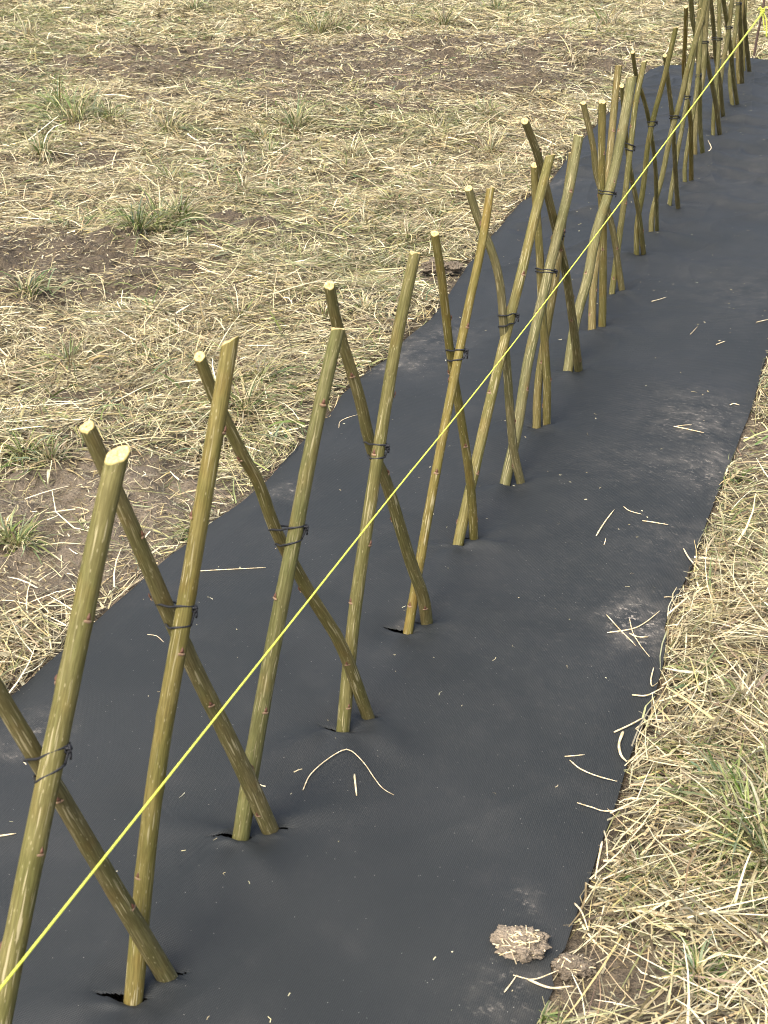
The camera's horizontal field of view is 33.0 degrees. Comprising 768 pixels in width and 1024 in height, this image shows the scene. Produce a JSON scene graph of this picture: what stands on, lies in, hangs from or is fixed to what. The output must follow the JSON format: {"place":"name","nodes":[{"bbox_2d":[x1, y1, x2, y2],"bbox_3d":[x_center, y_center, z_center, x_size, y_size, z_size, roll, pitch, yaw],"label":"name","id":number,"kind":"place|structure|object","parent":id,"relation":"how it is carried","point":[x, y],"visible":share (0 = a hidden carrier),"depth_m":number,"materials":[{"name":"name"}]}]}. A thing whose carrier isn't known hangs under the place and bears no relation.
{"place":"outdoors","nodes":[
{"label":"outdoors","id":0,"kind":"place"},
{"bbox_2d":[0,0,767,1023],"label":"ground","id":1,"kind":"structure","parent":0,"point":[102,256],"depth_m":4.52,"materials":[{"name":"soil"}]},
{"bbox_2d":[0,445,129,1023],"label":"willow pole","id":2,"kind":"object","parent":1,"relation":"on","point":[33,852],"visible":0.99,"depth_m":1.53,"materials":[{"name":"green plant"}]},
{"bbox_2d":[23,741,72,783],"bbox_3d":[-0.404,0.302,1.562,0.052,0.071,0.070,-17,33,-28],"label":"cord tie","id":3,"kind":"object","parent":2,"relation":"attached to","point":[68,747],"visible":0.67,"depth_m":1.54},
{"bbox_2d":[0,678,177,982],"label":"willow pole","id":4,"kind":"object","parent":1,"relation":"on","point":[142,936],"visible":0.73,"depth_m":1.69,"materials":[{"name":"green plant"}]},
{"bbox_2d":[79,420,278,834],"bbox_3d":[-0.265,0.262,1.935,0.309,0.957,0.030,-24,37,-37],"label":"willow pole","id":5,"kind":"object","parent":1,"relation":"on","point":[243,767],"visible":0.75,"depth_m":1.89,"materials":[{"name":"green plant"}]},
{"bbox_2d":[123,336,239,1005],"bbox_3d":[-0.298,0.302,1.809,0.043,1.011,0.465,11,30,20],"label":"willow pole","id":6,"kind":"object","parent":1,"relation":"on","point":[216,432],"visible":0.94,"depth_m":1.78,"materials":[{"name":"green plant"}]},
{"bbox_2d":[155,600,197,628],"bbox_3d":[-0.290,0.145,1.810,0.042,0.068,0.080,-17,33,-28],"label":"cord tie","id":7,"kind":"object","parent":6,"relation":"attached to","point":[195,608],"visible":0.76,"depth_m":1.78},
{"bbox_2d":[194,351,374,719],"bbox_3d":[-0.127,0.132,2.175,0.388,0.954,0.030,-25,37,-38],"label":"willow pole","id":8,"kind":"object","parent":1,"relation":"on","point":[301,578],"visible":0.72,"depth_m":2.08,"materials":[{"name":"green plant"}]},
{"bbox_2d":[268,524,308,546],"bbox_3d":[-0.155,0.038,2.055,0.042,0.069,0.085,-18,33,-30],"label":"cord tie","id":9,"kind":"object","parent":8,"relation":"attached to","point":[306,528],"visible":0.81,"depth_m":2.02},
{"bbox_2d":[232,327,344,840],"bbox_3d":[-0.170,0.200,2.069,0.034,0.950,0.352,18,33,30],"label":"willow pole","id":10,"kind":"object","parent":1,"relation":"on","point":[258,724],"visible":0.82,"depth_m":2.03,"materials":[{"name":"green plant"}]},
{"bbox_2d":[336,250,420,732],"bbox_3d":[-0.025,0.049,2.336,0.040,0.956,0.406,11,30,19],"label":"willow pole","id":11,"kind":"object","parent":1,"relation":"on","point":[388,394],"visible":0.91,"depth_m":2.31,"materials":[{"name":"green plant"}]},
{"bbox_2d":[324,281,432,624],"bbox_3d":[0.014,-0.019,2.466,0.038,0.946,0.327,22,35,35],"label":"willow pole","id":12,"kind":"object","parent":1,"relation":"on","point":[403,538],"visible":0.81,"depth_m":2.41,"materials":[{"name":"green plant"}]},
{"bbox_2d":[363,441,389,458],"bbox_3d":[-0.015,-0.111,2.345,0.037,0.062,0.097,-6,29,-12],"label":"cord tie","id":13,"kind":"object","parent":12,"relation":"attached to","point":[387,447],"visible":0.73,"depth_m":2.30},
{"bbox_2d":[0,58,767,1023],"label":"ground cover fabric","id":14,"kind":"object","parent":1,"relation":"on","point":[338,900],"visible":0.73,"depth_m":2.52,"materials":[{"name":"black fabric"}]},
{"bbox_2d":[201,567,265,570],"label":"straw stem","id":15,"kind":"object","parent":14,"relation":"on","point":[230,569],"visible":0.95,"depth_m":2.87,"materials":[{"name":"beige plant"}]},
{"bbox_2d":[303,749,392,794],"bbox_3d":[-0.056,0.452,2.258,0.158,0.020,0.096,3,29,6],"label":"straw stem","id":16,"kind":"object","parent":14,"relation":"on","point":[335,754],"visible":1,"depth_m":2.27,"materials":[{"name":"beige plant"}]},
{"bbox_2d":[354,774,356,795],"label":"straw stem","id":17,"kind":"object","parent":14,"relation":"on","point":[355,784],"visible":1,"depth_m":2.23,"materials":[{"name":"beige plant"}]},
{"bbox_2d":[9,105,762,1021],"bbox_3d":[0.936,-0.971,4.875,1.134,0.056,7.848,10,30,18],"label":"straw chaff","id":18,"kind":"object","parent":14,"relation":"on","point":[441,691],"visible":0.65,"depth_m":2.56,"materials":[{"name":"beige plant"}]},
{"bbox_2d":[504,975,516,992],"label":"straw stem","id":19,"kind":"object","parent":14,"relation":"on","point":[506,989],"visible":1,"depth_m":1.86,"materials":[{"name":"beige plant"}]},
{"bbox_2d":[489,924,551,963],"bbox_3d":[0.202,0.638,1.912,0.093,0.026,0.073,0,28,0],"label":"soil clod","id":20,"kind":"object","parent":14,"relation":"on","point":[522,944],"visible":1,"depth_m":1.91,"materials":[{"name":"soil"}]},
{"bbox_2d":[513,970,558,979],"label":"straw stem","id":21,"kind":"object","parent":14,"relation":"on","point":[535,978],"visible":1,"depth_m":1.87,"materials":[{"name":"beige plant"}]},
{"bbox_2d":[528,979,573,988],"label":"straw stem","id":22,"kind":"object","parent":14,"relation":"on","point":[540,984],"visible":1,"depth_m":1.86,"materials":[{"name":"beige plant"}]},
{"bbox_2d":[574,902,588,930],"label":"straw stem","id":23,"kind":"object","parent":14,"relation":"on","point":[577,906],"visible":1,"depth_m":1.95,"materials":[{"name":"beige plant"}]},
{"bbox_2d":[569,760,616,781],"bbox_3d":[0.364,0.456,2.271,0.092,0.007,0.012,18,33,30],"label":"straw stem","id":24,"kind":"object","parent":14,"relation":"on","point":[590,773],"visible":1,"depth_m":2.27,"materials":[{"name":"beige plant"}]},
{"bbox_2d":[595,841,602,878],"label":"straw stem","id":25,"kind":"object","parent":14,"relation":"on","point":[600,849],"visible":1,"depth_m":2.06,"materials":[{"name":"beige plant"}]},
{"bbox_2d":[596,509,614,535],"bbox_3d":[0.518,0.025,3.041,0.005,0.005,0.141,13,31,22],"label":"straw stem","id":26,"kind":"object","parent":14,"relation":"on","point":[604,523],"visible":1,"depth_m":3.03,"materials":[{"name":"beige plant"}]},
{"bbox_2d":[604,830,607,861],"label":"straw stem","id":27,"kind":"object","parent":14,"relation":"on","point":[606,844],"visible":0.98,"depth_m":2.08,"materials":[{"name":"beige plant"}]},
{"bbox_2d":[577,802,645,811],"bbox_3d":[0.385,0.494,2.186,0.117,0.024,0.012,5,29,10],"label":"straw stem","id":28,"kind":"object","parent":14,"relation":"on","point":[608,810],"visible":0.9,"depth_m":2.19,"materials":[{"name":"beige plant"}]},
{"bbox_2d":[606,614,635,645],"bbox_3d":[0.485,0.242,2.658,0.003,0.004,0.120,-10,30,-18],"label":"straw stem","id":29,"kind":"object","parent":14,"relation":"on","point":[620,629],"visible":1,"depth_m":2.66,"materials":[{"name":"beige plant"}]},
{"bbox_2d":[618,731,626,761],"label":"straw stem","id":30,"kind":"object","parent":14,"relation":"on","point":[619,748],"visible":1,"depth_m":2.33,"materials":[{"name":"beige plant"}]},
{"bbox_2d":[614,718,642,732],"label":"straw stem","id":31,"kind":"object","parent":14,"relation":"on","point":[626,726],"visible":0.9,"depth_m":2.39,"materials":[{"name":"beige plant"}]},
{"bbox_2d":[607,611,659,632],"bbox_3d":[0.524,0.231,2.682,0.155,0.009,0.021,-19,34,-31],"label":"straw stem","id":32,"kind":"object","parent":14,"relation":"on","point":[634,627],"visible":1,"depth_m":2.67,"materials":[{"name":"beige plant"}]},
{"bbox_2d":[629,633,646,637],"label":"straw stem","id":33,"kind":"object","parent":14,"relation":"on","point":[638,636],"visible":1,"depth_m":2.64,"materials":[{"name":"beige plant"}]},
{"bbox_2d":[629,618,649,656],"bbox_3d":[0.515,0.255,2.639,0.011,0.007,0.132,-4,29,-7],"label":"straw stem","id":34,"kind":"object","parent":14,"relation":"on","point":[636,638],"visible":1,"depth_m":2.63,"materials":[{"name":"beige plant"}]},
{"bbox_2d":[631,50,658,230],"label":"willow pole","id":35,"kind":"object","parent":14,"relation":"on","point":[653,149],"visible":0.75,"depth_m":4.78,"materials":[{"name":"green plant"}]},
{"bbox_2d":[632,687,663,696],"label":"straw stem","id":36,"kind":"object","parent":14,"relation":"on","point":[647,694],"visible":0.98,"depth_m":2.47,"materials":[{"name":"beige plant"}]},
{"bbox_2d":[650,667,656,686],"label":"straw stem","id":37,"kind":"object","parent":14,"relation":"on","point":[651,678],"visible":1,"depth_m":2.51,"materials":[{"name":"beige plant"}]},
{"bbox_2d":[634,27,677,254],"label":"willow pole","id":38,"kind":"object","parent":14,"relation":"on","point":[651,129],"visible":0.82,"depth_m":4.62,"materials":[{"name":"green plant"}]},
{"bbox_2d":[649,0,707,231],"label":"willow pole","id":39,"kind":"object","parent":14,"relation":"on","point":[682,94],"visible":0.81,"depth_m":4.95,"materials":[{"name":"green plant"}]},
{"bbox_2d":[667,8,700,205],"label":"willow pole","id":40,"kind":"object","parent":14,"relation":"on","point":[679,140],"visible":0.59,"depth_m":5.35,"materials":[{"name":"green plant"}]},
{"bbox_2d":[674,426,703,432],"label":"straw stem","id":41,"kind":"object","parent":14,"relation":"on","point":[688,429],"visible":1,"depth_m":3.52,"materials":[{"name":"beige plant"}]},
{"bbox_2d":[683,548,702,573],"bbox_3d":[0.690,0.111,2.890,0.004,0.025,0.151,-2,29,-4],"label":"straw stem","id":42,"kind":"object","parent":14,"relation":"on","point":[690,559],"visible":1,"depth_m":2.91,"materials":[{"name":"beige plant"}]},
{"bbox_2d":[0,0,767,1023],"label":"dry straw","id":43,"kind":"object","parent":1,"relation":"on","point":[348,266],"visible":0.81,"depth_m":4.60,"materials":[{"name":"beige plant"}]},
{"bbox_2d":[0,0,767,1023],"bbox_3d":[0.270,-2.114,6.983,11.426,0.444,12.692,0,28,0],"label":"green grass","id":44,"kind":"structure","parent":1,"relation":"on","point":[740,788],"depth_m":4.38,"materials":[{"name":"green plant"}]},
{"bbox_2d":[419,257,464,275],"bbox_3d":[0.211,-0.906,4.748,0.172,0.051,0.115,0,28,0],"label":"soil clod","id":45,"kind":"object","parent":1,"relation":"on","point":[449,266],"visible":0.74,"depth_m":4.72,"materials":[{"name":"brown soil"}]},
{"bbox_2d":[403,187,494,634],"bbox_3d":[0.120,-0.136,2.669,0.026,0.948,0.534,11,30,19],"label":"willow pole","id":46,"kind":"object","parent":1,"relation":"on","point":[453,378],"visible":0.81,"depth_m":2.66,"materials":[{"name":"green plant"}]},
{"bbox_2d":[431,230,477,539],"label":"willow pole","id":47,"kind":"object","parent":1,"relation":"on","point":[458,401],"visible":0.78,"depth_m":2.77,"materials":[{"name":"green plant"}]},
{"bbox_2d":[445,348,468,361],"bbox_3d":[0.147,-0.323,2.682,0.035,0.046,0.066,-15,32,-25],"label":"cord tie","id":48,"kind":"object","parent":47,"relation":"attached to","point":[466,350],"visible":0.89,"depth_m":2.66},
{"bbox_2d":[464,185,524,483],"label":"willow pole","id":49,"kind":"object","parent":1,"relation":"on","point":[507,371],"visible":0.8,"depth_m":3.04,"materials":[{"name":"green plant"}]},
{"bbox_2d":[452,154,554,545],"bbox_3d":[0.266,-0.316,3.041,0.032,0.891,0.708,11,30,19],"label":"willow pole","id":50,"kind":"object","parent":1,"relation":"on","point":[462,520],"visible":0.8,"depth_m":3.04,"materials":[{"name":"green plant"}]},
{"bbox_2d":[497,313,519,327],"bbox_3d":[0.290,-0.455,3.049,0.068,0.040,0.034,-25,37,-37],"label":"cord tie","id":51,"kind":"object","parent":50,"relation":"attached to","point":[517,315],"visible":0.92,"depth_m":3.04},
{"bbox_2d":[531,162,551,424],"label":"willow pole","id":52,"kind":"object","parent":1,"relation":"on","point":[546,370],"visible":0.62,"depth_m":3.44,"materials":[{"name":"green wood"}]},
{"bbox_2d":[535,268,557,276],"bbox_3d":[0.418,-0.625,3.353,0.038,0.025,0.068,-13,31,-23],"label":"cord tie","id":53,"kind":"object","parent":52,"relation":"attached to","point":[555,271],"visible":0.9,"depth_m":3.33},
{"bbox_2d":[500,134,583,485],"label":"willow pole","id":54,"kind":"object","parent":1,"relation":"on","point":[537,320],"visible":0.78,"depth_m":3.31,"materials":[{"name":"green plant"}]},
{"bbox_2d":[532,152,570,428],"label":"willow pole","id":55,"kind":"object","parent":1,"relation":"on","point":[537,394],"visible":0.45,"depth_m":3.52,"materials":[{"name":"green plant"}]},
{"bbox_2d":[521,117,582,371],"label":"willow pole","id":56,"kind":"object","parent":1,"relation":"on","point":[567,281],"visible":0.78,"depth_m":3.52,"materials":[{"name":"green wood"}]},
{"bbox_2d":[551,953,596,980],"bbox_3d":[0.278,0.661,1.893,0.069,0.021,0.045,0,28,0],"label":"soil clod","id":57,"kind":"object","parent":1,"relation":"on","point":[564,964],"visible":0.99,"depth_m":1.89,"materials":[{"name":"soil"}]},
{"bbox_2d":[563,77,636,371],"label":"willow pole","id":58,"kind":"object","parent":1,"relation":"on","point":[610,185],"visible":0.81,"depth_m":3.97,"materials":[{"name":"green wood"}]},
{"bbox_2d":[598,190,616,196],"bbox_3d":[0.684,-0.987,4.003,0.043,0.025,0.078,-13,31,-23],"label":"cord tie","id":59,"kind":"object","parent":58,"relation":"attached to","point":[615,192],"visible":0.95,"depth_m":3.98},
{"bbox_2d":[597,99,606,326],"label":"willow pole","id":60,"kind":"object","parent":1,"relation":"on","point":[603,236],"visible":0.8,"depth_m":4.07,"materials":[{"name":"green wood"}]},
{"bbox_2d":[580,101,624,290],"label":"willow pole","id":61,"kind":"object","parent":1,"relation":"on","point":[610,221],"visible":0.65,"depth_m":4.37,"materials":[{"name":"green plant"}]},
{"bbox_2d":[588,65,621,329],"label":"willow pole","id":62,"kind":"object","parent":1,"relation":"on","point":[592,304],"visible":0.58,"depth_m":4.33,"materials":[{"name":"green wood"}]},
{"bbox_2d":[609,60,646,293],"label":"willow pole","id":63,"kind":"object","parent":1,"relation":"on","point":[620,228],"visible":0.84,"depth_m":4.45,"materials":[{"name":"green wood"}]},
{"bbox_2d":[619,84,645,254],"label":"willow pole","id":64,"kind":"object","parent":1,"relation":"on","point":[638,213],"visible":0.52,"depth_m":4.72,"materials":[{"name":"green plant"}]},
{"bbox_2d":[624,142,635,150],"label":"cord tie","id":65,"kind":"object","parent":64,"relation":"attached to","point":[634,146],"visible":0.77,"depth_m":4.44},
{"bbox_2d":[663,54,679,208],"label":"willow pole","id":66,"kind":"object","parent":1,"relation":"on","point":[674,153],"visible":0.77,"depth_m":5.16,"materials":[{"name":"green wood"}]},
{"bbox_2d":[682,5,693,180],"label":"willow pole","id":67,"kind":"object","parent":1,"relation":"on","point":[689,115],"visible":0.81,"depth_m":5.49,"materials":[{"name":"green wood"}]},
{"bbox_2d":[682,0,702,181],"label":"willow pole","id":68,"kind":"object","parent":1,"relation":"on","point":[695,97],"visible":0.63,"depth_m":5.69,"materials":[{"name":"green wood"}]},
{"bbox_2d":[689,0,704,153],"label":"willow pole","id":69,"kind":"object","parent":1,"relation":"on","point":[699,101],"visible":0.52,"depth_m":6.00,"materials":[{"name":"green wood"}]},
{"bbox_2d":[693,0,709,154],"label":"willow pole","id":70,"kind":"object","parent":1,"relation":"on","point":[703,65],"visible":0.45,"depth_m":6.12,"materials":[{"name":"green wood"}]},
{"bbox_2d":[703,20,721,134],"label":"willow pole","id":71,"kind":"object","parent":1,"relation":"on","point":[715,100],"visible":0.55,"depth_m":6.46,"materials":[{"name":"green wood"}]},
{"bbox_2d":[711,0,721,135],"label":"willow pole","id":72,"kind":"object","parent":1,"relation":"on","point":[719,29],"visible":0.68,"depth_m":6.48,"materials":[{"name":"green plant"}]},
{"bbox_2d":[710,0,724,116],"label":"willow pole","id":73,"kind":"object","parent":1,"relation":"on","point":[714,41],"visible":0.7,"depth_m":6.64,"materials":[{"name":"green plant"}]},
{"bbox_2d":[717,0,734,112],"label":"willow pole","id":74,"kind":"object","parent":1,"relation":"on","point":[728,31],"visible":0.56,"depth_m":6.86,"materials":[{"name":"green plant"}]},
{"bbox_2d":[722,0,738,104],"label":"willow pole","id":75,"kind":"object","parent":1,"relation":"on","point":[731,58],"visible":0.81,"depth_m":7.08,"materials":[{"name":"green plant"}]},
{"bbox_2d":[728,0,740,104],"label":"willow pole","id":76,"kind":"object","parent":1,"relation":"on","point":[734,38],"visible":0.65,"depth_m":7.23,"materials":[{"name":"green plant"}]},
{"bbox_2d":[736,0,744,83],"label":"willow pole","id":77,"kind":"object","parent":1,"relation":"on","point":[737,62],"visible":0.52,"depth_m":7.86,"materials":[{"name":"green plant"}]},
{"bbox_2d":[738,5,743,83],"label":"willow pole","id":78,"kind":"object","parent":1,"relation":"on","point":[740,37],"visible":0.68,"depth_m":7.61,"materials":[{"name":"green plant"}]},
{"bbox_2d":[743,0,746,70],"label":"willow pole","id":79,"kind":"object","parent":1,"relation":"on","point":[743,36],"visible":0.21,"depth_m":8.28,"materials":[{"name":"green plant"}]},
{"bbox_2d":[743,4,751,71],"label":"willow pole","id":80,"kind":"object","parent":1,"relation":"on","point":[746,45],"visible":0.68,"depth_m":8.08,"materials":[{"name":"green plant"}]},
{"bbox_2d":[752,0,765,57],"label":"marker stake","id":81,"kind":"object","parent":1,"relation":"on","point":[758,31],"visible":0.72,"depth_m":8.69,"materials":[{"name":"wood"}]},
{"bbox_2d":[0,6,767,989],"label":"yellow string","id":82,"kind":"object","parent":81,"relation":"attached to","point":[762,10],"visible":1,"depth_m":1.74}
]}

